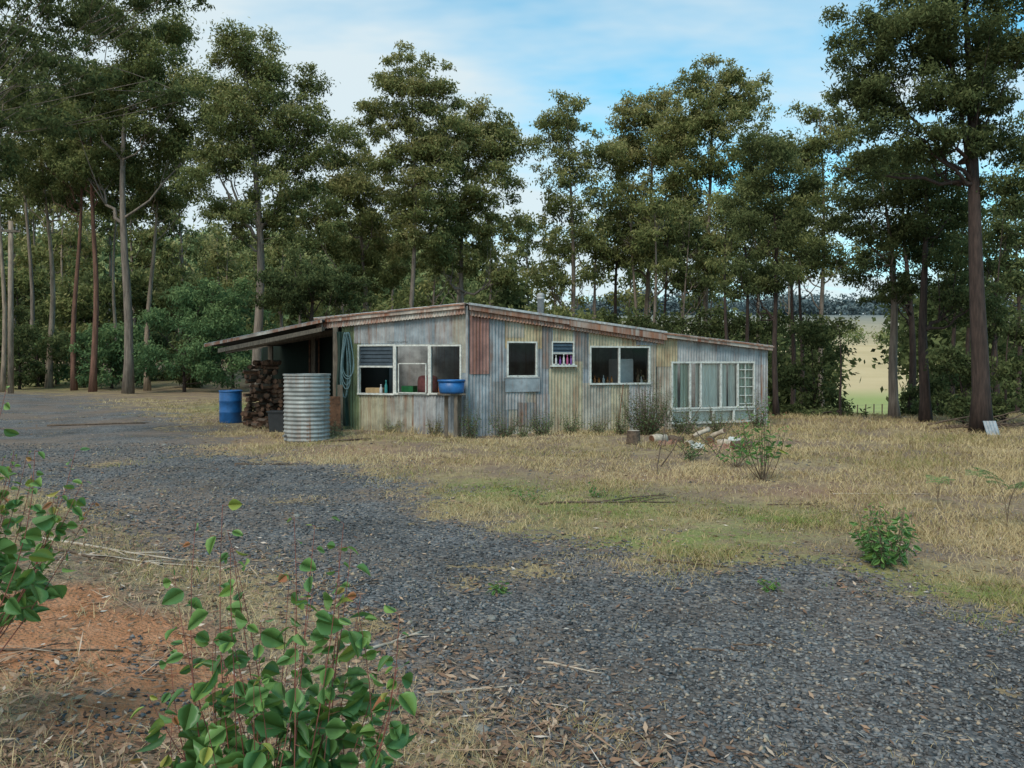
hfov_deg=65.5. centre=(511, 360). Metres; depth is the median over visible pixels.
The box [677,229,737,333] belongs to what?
eucalyptus tree
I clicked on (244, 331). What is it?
bush
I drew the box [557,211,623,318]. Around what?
eucalyptus tree
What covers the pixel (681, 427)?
weed bush
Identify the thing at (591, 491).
seedling
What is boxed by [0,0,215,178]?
eucalyptus tree
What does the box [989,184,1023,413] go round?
eucalyptus tree
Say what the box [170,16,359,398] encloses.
eucalyptus tree
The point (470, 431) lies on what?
weed bush
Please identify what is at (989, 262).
eucalyptus tree
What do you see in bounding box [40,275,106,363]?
eucalyptus tree
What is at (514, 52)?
sky
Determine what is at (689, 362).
window
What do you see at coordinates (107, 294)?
bush
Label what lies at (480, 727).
rock
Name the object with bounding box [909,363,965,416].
bush
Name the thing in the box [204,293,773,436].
corrugated iron shack
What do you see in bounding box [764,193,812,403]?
eucalyptus tree
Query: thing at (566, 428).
weed bush
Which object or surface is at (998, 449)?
dry grass
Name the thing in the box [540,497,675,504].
fallen branch
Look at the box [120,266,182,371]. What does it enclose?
bush
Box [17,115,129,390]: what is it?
eucalyptus tree
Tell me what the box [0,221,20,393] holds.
utility pole
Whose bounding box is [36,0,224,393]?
eucalyptus tree
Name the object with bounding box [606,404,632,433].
weed bush
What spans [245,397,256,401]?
firewood log
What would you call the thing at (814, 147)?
eucalyptus tree
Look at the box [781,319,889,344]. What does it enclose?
paddock trees
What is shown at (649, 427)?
weed bush
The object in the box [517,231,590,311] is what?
eucalyptus tree
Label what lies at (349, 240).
eucalyptus tree
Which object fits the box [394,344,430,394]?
window
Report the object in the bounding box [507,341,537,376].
window
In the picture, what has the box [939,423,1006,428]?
fallen branch
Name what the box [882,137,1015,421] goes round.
eucalyptus tree
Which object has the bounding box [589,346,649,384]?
window
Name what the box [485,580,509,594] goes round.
seedling
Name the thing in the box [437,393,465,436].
timber stand
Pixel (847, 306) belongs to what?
ridge forest
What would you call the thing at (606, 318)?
bush
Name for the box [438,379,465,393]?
plastic tub
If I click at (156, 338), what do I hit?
bush
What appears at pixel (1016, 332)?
bush
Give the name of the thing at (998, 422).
fallen branch
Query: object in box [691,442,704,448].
scrap offcut
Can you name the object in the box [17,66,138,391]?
eucalyptus tree
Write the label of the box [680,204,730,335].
eucalyptus tree
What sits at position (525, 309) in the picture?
bush
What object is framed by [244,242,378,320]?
eucalyptus tree
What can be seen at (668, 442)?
scrap offcut
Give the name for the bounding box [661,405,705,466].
fallen branch
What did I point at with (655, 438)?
sawn log
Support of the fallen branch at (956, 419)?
on the ground at (60, 403)
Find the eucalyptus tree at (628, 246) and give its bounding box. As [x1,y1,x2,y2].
[604,178,653,324]
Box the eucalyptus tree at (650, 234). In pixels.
[628,184,682,325]
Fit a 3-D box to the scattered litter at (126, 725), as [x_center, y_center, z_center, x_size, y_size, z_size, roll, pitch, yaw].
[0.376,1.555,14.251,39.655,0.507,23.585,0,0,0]
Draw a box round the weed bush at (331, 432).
[329,419,344,435]
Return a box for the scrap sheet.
[983,421,999,434]
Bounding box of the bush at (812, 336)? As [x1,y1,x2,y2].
[768,311,861,415]
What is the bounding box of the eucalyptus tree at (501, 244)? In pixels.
[456,209,530,305]
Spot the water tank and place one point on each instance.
(306, 406)
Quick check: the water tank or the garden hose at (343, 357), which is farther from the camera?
the garden hose at (343, 357)
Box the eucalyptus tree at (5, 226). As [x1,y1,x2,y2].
[1,135,43,367]
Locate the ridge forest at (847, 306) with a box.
[544,285,1023,317]
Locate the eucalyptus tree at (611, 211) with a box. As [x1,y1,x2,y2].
[578,183,628,318]
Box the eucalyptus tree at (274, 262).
[246,195,299,327]
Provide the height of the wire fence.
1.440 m
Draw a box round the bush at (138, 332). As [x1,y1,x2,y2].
[99,320,160,386]
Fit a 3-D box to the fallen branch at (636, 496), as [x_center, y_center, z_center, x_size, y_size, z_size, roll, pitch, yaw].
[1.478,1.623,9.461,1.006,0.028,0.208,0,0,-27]
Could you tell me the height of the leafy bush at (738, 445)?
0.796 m
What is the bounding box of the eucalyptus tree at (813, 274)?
[753,189,833,402]
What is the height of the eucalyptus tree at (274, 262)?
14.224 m
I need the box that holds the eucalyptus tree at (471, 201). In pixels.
[387,92,547,302]
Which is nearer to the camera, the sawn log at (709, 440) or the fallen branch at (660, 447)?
the fallen branch at (660, 447)
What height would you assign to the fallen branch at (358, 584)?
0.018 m
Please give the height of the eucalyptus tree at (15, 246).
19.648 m
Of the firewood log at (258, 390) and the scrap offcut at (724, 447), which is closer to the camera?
the scrap offcut at (724, 447)
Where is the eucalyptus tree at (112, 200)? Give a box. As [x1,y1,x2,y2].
[85,139,153,383]
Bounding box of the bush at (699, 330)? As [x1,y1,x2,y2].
[666,306,742,338]
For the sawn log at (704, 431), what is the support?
on the ground at (60, 403)
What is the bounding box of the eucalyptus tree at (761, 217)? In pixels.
[708,119,836,416]
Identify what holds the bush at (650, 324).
on the ground at (60, 403)
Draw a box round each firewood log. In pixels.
[242,416,251,420]
[243,370,257,373]
[243,393,250,396]
[244,374,257,378]
[244,406,253,411]
[244,411,252,416]
[245,379,255,383]
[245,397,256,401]
[248,375,258,379]
[250,411,258,416]
[251,421,260,427]
[253,387,265,393]
[254,365,262,369]
[256,418,267,423]
[258,402,267,406]
[258,411,265,416]
[260,360,267,365]
[261,383,273,389]
[263,365,278,369]
[263,369,272,374]
[263,392,270,398]
[266,402,276,407]
[270,360,281,365]
[270,393,278,397]
[272,369,277,374]
[276,383,283,388]
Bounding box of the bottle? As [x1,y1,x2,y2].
[385,380,387,392]
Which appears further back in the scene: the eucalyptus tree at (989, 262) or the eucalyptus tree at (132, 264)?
the eucalyptus tree at (132, 264)
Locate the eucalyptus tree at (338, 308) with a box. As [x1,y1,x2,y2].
[314,216,363,316]
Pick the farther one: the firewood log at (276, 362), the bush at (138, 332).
the bush at (138, 332)
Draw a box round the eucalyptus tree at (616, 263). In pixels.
[591,178,645,319]
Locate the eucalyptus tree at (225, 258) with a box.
[194,235,255,368]
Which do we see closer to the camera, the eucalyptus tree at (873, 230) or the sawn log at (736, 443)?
the sawn log at (736, 443)
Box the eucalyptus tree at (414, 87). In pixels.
[348,39,483,307]
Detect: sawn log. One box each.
[649,434,667,442]
[668,435,683,442]
[684,440,693,446]
[692,427,710,437]
[705,436,714,445]
[710,428,725,437]
[717,439,735,444]
[730,440,753,449]
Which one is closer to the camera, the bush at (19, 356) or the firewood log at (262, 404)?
the firewood log at (262, 404)
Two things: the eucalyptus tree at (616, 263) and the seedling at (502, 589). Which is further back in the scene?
the eucalyptus tree at (616, 263)
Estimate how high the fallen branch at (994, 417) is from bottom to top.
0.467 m
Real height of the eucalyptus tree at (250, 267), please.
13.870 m
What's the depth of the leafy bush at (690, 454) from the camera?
13.10 m
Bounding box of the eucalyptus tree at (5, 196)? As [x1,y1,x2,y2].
[0,58,59,391]
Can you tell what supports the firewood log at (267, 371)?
on the firewood log
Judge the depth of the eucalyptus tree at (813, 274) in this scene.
36.65 m
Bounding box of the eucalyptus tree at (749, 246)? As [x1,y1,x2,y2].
[737,205,780,343]
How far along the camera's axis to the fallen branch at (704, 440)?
13.10 m
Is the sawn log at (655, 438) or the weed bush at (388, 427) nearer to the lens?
the sawn log at (655, 438)
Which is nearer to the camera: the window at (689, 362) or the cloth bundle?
the cloth bundle
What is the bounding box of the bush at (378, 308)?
[353,304,388,313]
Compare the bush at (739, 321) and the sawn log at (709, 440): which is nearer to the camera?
the sawn log at (709, 440)
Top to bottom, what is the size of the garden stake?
1.110 m
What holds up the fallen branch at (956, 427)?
on the ground at (60, 403)
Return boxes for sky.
[0,0,1023,314]
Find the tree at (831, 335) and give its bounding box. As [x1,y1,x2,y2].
[790,313,869,417]
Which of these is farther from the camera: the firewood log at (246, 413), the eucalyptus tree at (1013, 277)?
the eucalyptus tree at (1013, 277)
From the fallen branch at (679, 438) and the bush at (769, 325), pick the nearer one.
the fallen branch at (679, 438)
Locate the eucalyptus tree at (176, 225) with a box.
[152,147,208,362]
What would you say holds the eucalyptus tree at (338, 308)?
on the ground at (60, 403)
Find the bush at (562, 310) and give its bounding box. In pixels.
[545,299,603,321]
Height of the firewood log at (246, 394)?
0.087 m
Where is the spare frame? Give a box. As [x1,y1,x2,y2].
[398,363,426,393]
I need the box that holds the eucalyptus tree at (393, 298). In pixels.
[369,229,429,311]
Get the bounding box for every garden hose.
[340,332,348,397]
[341,332,350,388]
[341,332,353,378]
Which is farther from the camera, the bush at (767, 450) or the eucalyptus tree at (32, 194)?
the eucalyptus tree at (32, 194)
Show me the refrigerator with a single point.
(626, 370)
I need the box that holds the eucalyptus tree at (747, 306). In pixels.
[703,183,774,342]
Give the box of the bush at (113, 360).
[78,323,140,387]
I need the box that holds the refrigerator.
[609,359,632,382]
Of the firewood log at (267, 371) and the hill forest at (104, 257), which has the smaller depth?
the firewood log at (267, 371)
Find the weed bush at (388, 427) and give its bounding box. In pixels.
[382,416,404,431]
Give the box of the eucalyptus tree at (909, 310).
[852,144,962,415]
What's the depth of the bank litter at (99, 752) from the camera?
3.50 m
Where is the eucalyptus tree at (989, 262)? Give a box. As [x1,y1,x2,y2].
[928,191,1014,413]
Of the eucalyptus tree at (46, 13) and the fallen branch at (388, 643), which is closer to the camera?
the fallen branch at (388, 643)
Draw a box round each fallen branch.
[0,643,122,656]
[35,543,128,564]
[42,537,204,562]
[47,422,148,425]
[78,553,225,568]
[235,463,289,464]
[331,580,378,588]
[366,631,426,651]
[425,684,520,693]
[496,721,561,730]
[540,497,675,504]
[543,661,605,673]
[602,493,675,500]
[603,733,657,740]
[655,559,728,566]
[656,414,671,474]
[657,425,685,453]
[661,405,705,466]
[681,414,724,462]
[687,647,748,650]
[716,419,741,455]
[733,643,783,647]
[768,501,827,505]
[833,491,931,494]
[927,416,968,425]
[934,424,1001,429]
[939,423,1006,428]
[959,410,1018,425]
[963,422,1023,428]
[996,414,1023,426]
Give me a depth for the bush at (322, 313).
36.55 m
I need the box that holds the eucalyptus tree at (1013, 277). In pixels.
[959,198,1023,392]
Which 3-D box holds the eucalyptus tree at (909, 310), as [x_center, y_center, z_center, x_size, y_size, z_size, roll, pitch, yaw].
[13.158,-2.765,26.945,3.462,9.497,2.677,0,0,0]
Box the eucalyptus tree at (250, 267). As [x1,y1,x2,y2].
[230,237,291,357]
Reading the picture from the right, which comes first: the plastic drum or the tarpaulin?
the tarpaulin
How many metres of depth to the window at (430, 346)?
18.00 m
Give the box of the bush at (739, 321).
[700,302,771,344]
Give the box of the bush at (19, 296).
[0,278,24,353]
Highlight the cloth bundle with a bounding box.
[417,375,437,392]
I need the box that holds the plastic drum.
[219,390,241,423]
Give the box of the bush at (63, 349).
[37,327,103,387]
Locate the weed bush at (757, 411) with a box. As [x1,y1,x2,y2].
[743,388,772,429]
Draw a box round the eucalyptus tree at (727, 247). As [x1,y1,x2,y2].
[701,190,764,339]
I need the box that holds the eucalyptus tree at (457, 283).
[418,216,473,302]
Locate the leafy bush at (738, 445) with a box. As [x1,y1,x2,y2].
[711,421,760,466]
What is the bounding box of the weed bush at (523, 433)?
[516,417,532,436]
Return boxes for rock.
[474,724,491,734]
[487,615,495,620]
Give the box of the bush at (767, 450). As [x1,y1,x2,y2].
[733,387,792,481]
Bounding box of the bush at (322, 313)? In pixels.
[307,307,342,321]
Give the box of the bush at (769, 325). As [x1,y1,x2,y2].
[750,308,816,412]
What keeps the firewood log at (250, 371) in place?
on the firewood log at (251, 377)
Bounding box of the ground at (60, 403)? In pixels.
[0,315,1023,767]
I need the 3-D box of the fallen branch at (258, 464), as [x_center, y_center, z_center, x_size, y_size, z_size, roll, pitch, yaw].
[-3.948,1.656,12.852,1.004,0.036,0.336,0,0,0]
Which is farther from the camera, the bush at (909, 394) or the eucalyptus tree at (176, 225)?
the eucalyptus tree at (176, 225)
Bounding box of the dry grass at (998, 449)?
[0,397,1023,767]
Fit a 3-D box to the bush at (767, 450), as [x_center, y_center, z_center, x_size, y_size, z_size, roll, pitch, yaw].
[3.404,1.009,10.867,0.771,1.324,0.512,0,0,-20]
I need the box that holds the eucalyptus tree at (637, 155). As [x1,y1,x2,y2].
[592,79,712,318]
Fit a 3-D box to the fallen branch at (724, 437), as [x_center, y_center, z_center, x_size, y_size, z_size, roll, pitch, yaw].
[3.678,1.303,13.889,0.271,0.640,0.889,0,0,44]
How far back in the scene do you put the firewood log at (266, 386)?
20.05 m
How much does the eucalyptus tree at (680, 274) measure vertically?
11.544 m
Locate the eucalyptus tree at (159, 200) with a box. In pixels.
[119,133,212,390]
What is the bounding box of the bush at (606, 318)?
[595,306,652,326]
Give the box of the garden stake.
[617,384,623,430]
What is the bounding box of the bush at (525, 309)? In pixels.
[508,303,550,313]
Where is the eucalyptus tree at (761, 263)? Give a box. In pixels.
[743,227,780,300]
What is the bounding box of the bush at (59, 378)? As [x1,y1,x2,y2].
[29,331,79,384]
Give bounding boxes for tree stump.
[626,430,640,444]
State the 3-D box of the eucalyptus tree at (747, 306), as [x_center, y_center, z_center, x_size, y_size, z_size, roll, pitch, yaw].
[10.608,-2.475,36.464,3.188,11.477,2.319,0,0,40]
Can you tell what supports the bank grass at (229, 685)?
on the ground at (60, 403)
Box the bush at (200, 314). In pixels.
[171,288,242,351]
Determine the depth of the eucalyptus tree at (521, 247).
60.79 m
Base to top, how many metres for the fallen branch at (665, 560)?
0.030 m
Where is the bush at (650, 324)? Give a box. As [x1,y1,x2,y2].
[620,305,689,334]
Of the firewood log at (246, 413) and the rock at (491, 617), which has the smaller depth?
the rock at (491, 617)
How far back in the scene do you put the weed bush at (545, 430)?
17.58 m
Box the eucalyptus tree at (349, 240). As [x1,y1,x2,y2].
[333,208,386,312]
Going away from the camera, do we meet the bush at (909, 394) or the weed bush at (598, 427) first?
the weed bush at (598, 427)
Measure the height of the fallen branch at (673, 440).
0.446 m
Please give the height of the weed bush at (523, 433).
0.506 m
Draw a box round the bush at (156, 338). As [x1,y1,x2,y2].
[136,328,172,379]
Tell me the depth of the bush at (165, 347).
50.62 m
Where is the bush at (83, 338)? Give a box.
[66,323,122,387]
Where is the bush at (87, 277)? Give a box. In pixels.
[60,267,137,371]
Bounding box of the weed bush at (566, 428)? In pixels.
[559,408,585,433]
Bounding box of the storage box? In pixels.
[366,388,384,392]
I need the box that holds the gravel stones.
[0,442,1023,767]
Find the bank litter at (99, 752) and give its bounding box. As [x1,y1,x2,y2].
[0,495,835,767]
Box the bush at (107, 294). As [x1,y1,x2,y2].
[89,267,162,350]
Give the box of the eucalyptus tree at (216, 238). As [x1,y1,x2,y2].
[195,223,248,364]
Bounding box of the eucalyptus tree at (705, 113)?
[634,52,798,329]
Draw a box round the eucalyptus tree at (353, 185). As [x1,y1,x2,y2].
[285,116,433,311]
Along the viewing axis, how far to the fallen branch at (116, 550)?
6.50 m
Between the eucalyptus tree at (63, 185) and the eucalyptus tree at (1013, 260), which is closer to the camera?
the eucalyptus tree at (1013, 260)
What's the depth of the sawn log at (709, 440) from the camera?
15.58 m
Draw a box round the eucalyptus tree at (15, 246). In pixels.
[0,180,22,260]
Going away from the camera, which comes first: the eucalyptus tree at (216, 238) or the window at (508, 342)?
the window at (508, 342)
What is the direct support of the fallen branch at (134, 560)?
on the ground at (60, 403)
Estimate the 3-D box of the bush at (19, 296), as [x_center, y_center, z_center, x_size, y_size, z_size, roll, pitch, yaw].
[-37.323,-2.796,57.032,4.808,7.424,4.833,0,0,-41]
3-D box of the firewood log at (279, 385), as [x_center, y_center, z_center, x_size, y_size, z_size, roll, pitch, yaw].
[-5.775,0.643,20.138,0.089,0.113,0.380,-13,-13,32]
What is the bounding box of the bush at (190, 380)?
[159,335,206,387]
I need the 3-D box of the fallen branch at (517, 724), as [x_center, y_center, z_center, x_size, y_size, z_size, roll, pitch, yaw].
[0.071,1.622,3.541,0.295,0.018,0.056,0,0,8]
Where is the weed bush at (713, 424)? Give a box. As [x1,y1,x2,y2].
[701,404,736,431]
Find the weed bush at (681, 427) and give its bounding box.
[666,400,704,433]
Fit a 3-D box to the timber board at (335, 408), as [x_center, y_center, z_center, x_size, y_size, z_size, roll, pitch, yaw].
[-4.086,1.230,18.300,0.300,0.840,0.172,0,0,-6]
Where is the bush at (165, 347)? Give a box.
[151,333,194,380]
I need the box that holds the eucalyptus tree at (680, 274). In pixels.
[637,208,695,321]
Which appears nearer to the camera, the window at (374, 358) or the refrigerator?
the window at (374, 358)
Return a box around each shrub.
[0,386,98,652]
[123,499,417,767]
[849,501,921,567]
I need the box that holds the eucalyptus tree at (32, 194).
[0,121,93,387]
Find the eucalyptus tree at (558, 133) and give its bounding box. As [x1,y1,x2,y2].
[519,89,632,317]
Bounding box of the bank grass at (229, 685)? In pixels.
[0,541,546,767]
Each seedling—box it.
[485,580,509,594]
[512,482,545,503]
[588,476,606,496]
[757,576,783,591]
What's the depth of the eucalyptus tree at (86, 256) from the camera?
74.37 m
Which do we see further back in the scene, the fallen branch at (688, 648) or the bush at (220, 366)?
the bush at (220, 366)
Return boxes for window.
[357,344,394,394]
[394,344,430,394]
[429,344,461,394]
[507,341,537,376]
[552,341,574,364]
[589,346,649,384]
[671,361,754,409]
[671,408,754,423]
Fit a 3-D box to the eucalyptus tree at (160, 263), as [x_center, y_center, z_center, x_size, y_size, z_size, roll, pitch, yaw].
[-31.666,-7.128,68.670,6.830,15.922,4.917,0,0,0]
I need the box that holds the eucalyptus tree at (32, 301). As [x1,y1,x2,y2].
[0,13,62,373]
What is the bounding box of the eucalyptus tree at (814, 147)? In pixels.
[764,90,879,406]
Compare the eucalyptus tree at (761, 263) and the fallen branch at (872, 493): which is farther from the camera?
the eucalyptus tree at (761, 263)
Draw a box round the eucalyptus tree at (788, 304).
[765,219,811,365]
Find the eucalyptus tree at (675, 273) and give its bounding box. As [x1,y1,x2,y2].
[645,216,696,316]
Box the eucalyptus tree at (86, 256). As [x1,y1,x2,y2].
[43,195,111,362]
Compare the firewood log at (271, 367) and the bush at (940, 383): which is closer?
the firewood log at (271, 367)
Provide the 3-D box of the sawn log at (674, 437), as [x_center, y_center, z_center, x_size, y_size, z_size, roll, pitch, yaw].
[3.307,1.587,16.127,0.342,0.162,0.153,0,0,34]
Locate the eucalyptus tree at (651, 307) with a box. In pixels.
[619,236,682,328]
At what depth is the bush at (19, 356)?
44.04 m
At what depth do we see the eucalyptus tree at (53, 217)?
66.40 m
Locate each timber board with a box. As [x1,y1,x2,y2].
[329,396,340,430]
[337,385,342,429]
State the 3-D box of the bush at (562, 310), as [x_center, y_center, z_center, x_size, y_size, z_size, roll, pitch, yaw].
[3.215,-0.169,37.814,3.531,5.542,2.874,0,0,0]
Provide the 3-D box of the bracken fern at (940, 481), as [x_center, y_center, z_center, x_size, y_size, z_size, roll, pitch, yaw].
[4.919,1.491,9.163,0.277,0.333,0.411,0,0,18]
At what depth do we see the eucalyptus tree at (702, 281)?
38.43 m
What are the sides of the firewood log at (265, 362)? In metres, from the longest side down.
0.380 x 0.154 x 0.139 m
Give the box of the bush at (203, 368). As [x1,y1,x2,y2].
[116,275,255,391]
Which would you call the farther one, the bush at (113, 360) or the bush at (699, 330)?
the bush at (113, 360)
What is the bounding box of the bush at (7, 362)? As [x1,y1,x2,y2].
[0,333,27,378]
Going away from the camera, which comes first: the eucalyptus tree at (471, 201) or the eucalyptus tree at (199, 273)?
the eucalyptus tree at (471, 201)
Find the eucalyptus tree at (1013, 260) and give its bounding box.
[966,205,1023,405]
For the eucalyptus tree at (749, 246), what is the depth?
42.04 m
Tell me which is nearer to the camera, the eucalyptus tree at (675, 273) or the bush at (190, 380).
the bush at (190, 380)
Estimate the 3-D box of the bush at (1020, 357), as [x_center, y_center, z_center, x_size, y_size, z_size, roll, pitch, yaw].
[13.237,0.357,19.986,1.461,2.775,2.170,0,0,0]
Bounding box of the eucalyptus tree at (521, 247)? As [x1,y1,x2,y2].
[500,212,554,305]
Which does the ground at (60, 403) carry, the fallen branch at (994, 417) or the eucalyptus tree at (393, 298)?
the eucalyptus tree at (393, 298)
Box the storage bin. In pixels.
[266,410,283,431]
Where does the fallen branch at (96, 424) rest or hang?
on the ground at (60, 403)
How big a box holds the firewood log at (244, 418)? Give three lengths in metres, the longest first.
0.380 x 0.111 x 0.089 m
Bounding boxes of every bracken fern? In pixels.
[926,474,954,499]
[965,469,986,487]
[972,467,1023,526]
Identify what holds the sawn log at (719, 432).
on the ground at (60, 403)
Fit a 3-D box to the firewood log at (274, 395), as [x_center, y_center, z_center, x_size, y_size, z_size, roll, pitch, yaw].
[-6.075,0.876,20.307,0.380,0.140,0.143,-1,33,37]
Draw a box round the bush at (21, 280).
[0,264,49,370]
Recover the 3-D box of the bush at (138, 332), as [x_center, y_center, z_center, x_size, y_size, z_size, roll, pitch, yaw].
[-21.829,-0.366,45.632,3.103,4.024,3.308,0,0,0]
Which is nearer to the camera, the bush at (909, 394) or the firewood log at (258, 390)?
the firewood log at (258, 390)
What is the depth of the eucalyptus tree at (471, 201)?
39.26 m
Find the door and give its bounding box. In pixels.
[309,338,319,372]
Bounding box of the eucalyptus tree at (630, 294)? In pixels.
[598,236,654,313]
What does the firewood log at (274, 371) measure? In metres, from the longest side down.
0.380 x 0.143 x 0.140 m
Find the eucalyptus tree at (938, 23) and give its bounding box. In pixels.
[818,0,1023,432]
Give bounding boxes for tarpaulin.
[336,332,350,425]
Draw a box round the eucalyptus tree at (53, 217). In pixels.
[17,155,89,367]
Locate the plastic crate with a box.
[401,386,416,391]
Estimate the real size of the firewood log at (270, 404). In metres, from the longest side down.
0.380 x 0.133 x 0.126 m
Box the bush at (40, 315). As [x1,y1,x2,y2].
[7,276,81,363]
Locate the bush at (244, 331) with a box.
[213,287,277,387]
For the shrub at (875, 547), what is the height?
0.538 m
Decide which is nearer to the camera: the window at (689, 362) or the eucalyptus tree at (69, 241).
the window at (689, 362)
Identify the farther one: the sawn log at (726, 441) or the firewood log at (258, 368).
the firewood log at (258, 368)
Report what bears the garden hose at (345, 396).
hanging from the corrugated iron shack
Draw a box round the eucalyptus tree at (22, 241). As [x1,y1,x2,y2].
[3,172,64,299]
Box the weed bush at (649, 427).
[616,373,676,434]
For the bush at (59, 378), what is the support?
on the ground at (60, 403)
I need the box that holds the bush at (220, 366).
[181,329,228,380]
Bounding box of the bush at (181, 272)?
[136,263,211,361]
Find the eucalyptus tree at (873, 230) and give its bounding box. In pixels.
[815,151,938,418]
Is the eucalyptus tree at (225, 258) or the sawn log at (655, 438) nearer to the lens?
the sawn log at (655, 438)
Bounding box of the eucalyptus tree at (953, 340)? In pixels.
[916,194,995,394]
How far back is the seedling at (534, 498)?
9.14 m
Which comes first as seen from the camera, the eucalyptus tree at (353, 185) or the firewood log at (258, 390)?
the firewood log at (258, 390)
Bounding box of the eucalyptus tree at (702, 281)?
[657,209,717,333]
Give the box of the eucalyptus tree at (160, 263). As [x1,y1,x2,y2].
[108,203,184,309]
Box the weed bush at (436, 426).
[425,415,443,434]
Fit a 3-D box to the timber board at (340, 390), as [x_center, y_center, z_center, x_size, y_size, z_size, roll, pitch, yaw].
[-3.988,1.100,18.500,0.120,1.094,0.152,0,0,-6]
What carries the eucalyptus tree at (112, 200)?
on the ground at (60, 403)
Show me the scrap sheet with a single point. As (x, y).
(990, 426)
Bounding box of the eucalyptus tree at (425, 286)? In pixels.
[395,228,469,308]
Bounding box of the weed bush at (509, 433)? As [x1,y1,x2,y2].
[485,402,521,437]
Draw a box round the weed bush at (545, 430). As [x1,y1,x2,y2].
[525,405,555,435]
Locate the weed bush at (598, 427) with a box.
[588,413,609,432]
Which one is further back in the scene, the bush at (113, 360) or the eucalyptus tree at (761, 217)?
the bush at (113, 360)
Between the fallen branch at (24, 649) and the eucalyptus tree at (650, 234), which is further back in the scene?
the eucalyptus tree at (650, 234)
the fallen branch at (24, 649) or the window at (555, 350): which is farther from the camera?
the window at (555, 350)
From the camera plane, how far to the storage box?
18.83 m
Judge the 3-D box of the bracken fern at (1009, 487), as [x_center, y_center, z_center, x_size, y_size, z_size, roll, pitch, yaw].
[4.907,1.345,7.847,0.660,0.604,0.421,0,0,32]
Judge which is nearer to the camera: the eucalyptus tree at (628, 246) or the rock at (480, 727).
the rock at (480, 727)
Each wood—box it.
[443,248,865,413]
[870,254,1023,413]
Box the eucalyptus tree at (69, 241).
[17,182,105,363]
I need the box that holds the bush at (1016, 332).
[950,310,1023,422]
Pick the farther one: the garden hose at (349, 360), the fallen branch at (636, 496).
the garden hose at (349, 360)
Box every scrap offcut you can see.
[658,439,675,444]
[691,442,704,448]
[712,443,728,449]
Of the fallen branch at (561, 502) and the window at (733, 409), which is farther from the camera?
the window at (733, 409)
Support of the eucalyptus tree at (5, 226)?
on the ground at (60, 403)
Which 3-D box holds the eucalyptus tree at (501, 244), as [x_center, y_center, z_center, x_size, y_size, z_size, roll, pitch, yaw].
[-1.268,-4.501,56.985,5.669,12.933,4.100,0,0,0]
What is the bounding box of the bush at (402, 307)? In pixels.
[394,302,426,308]
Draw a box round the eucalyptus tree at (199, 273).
[164,221,238,331]
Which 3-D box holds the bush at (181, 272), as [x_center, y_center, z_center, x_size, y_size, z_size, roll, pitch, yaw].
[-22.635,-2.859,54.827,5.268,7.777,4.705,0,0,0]
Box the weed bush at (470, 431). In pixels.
[458,397,482,437]
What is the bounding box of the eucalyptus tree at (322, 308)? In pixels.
[269,214,327,323]
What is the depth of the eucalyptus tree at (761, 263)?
68.31 m
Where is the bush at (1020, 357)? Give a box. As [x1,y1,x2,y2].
[1003,350,1023,411]
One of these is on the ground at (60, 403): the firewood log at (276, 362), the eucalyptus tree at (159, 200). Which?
the eucalyptus tree at (159, 200)
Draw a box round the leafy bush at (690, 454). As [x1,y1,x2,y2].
[677,433,711,459]
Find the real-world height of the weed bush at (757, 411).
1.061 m
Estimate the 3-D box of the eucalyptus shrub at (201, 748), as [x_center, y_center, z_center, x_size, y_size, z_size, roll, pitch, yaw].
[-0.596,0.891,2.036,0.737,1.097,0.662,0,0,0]
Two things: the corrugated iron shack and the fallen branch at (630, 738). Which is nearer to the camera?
the fallen branch at (630, 738)
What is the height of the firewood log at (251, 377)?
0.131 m
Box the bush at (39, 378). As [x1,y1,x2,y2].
[7,324,67,386]
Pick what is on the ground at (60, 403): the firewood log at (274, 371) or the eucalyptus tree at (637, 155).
the eucalyptus tree at (637, 155)
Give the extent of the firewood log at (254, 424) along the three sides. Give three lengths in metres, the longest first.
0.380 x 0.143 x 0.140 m
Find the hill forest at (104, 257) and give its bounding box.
[0,194,502,335]
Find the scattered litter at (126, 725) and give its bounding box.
[0,411,1023,767]
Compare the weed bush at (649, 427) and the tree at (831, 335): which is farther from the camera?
the tree at (831, 335)
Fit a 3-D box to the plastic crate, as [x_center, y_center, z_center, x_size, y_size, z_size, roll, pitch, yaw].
[-2.387,0.660,18.511,0.307,0.165,0.200,0,0,23]
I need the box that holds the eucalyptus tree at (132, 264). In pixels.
[99,154,168,324]
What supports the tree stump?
on the ground at (60, 403)
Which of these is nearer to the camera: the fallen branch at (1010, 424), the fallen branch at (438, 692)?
the fallen branch at (438, 692)
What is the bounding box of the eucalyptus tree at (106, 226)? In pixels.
[83,135,137,368]
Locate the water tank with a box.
[282,373,330,441]
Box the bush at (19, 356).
[0,319,47,388]
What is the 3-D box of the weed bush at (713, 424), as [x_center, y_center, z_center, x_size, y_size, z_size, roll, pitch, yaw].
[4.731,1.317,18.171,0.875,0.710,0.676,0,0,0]
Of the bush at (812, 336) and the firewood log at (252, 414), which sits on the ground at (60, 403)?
the bush at (812, 336)
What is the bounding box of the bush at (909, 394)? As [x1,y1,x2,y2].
[898,382,918,415]
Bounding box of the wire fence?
[844,404,902,412]
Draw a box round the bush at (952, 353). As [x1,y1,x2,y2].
[923,344,1001,423]

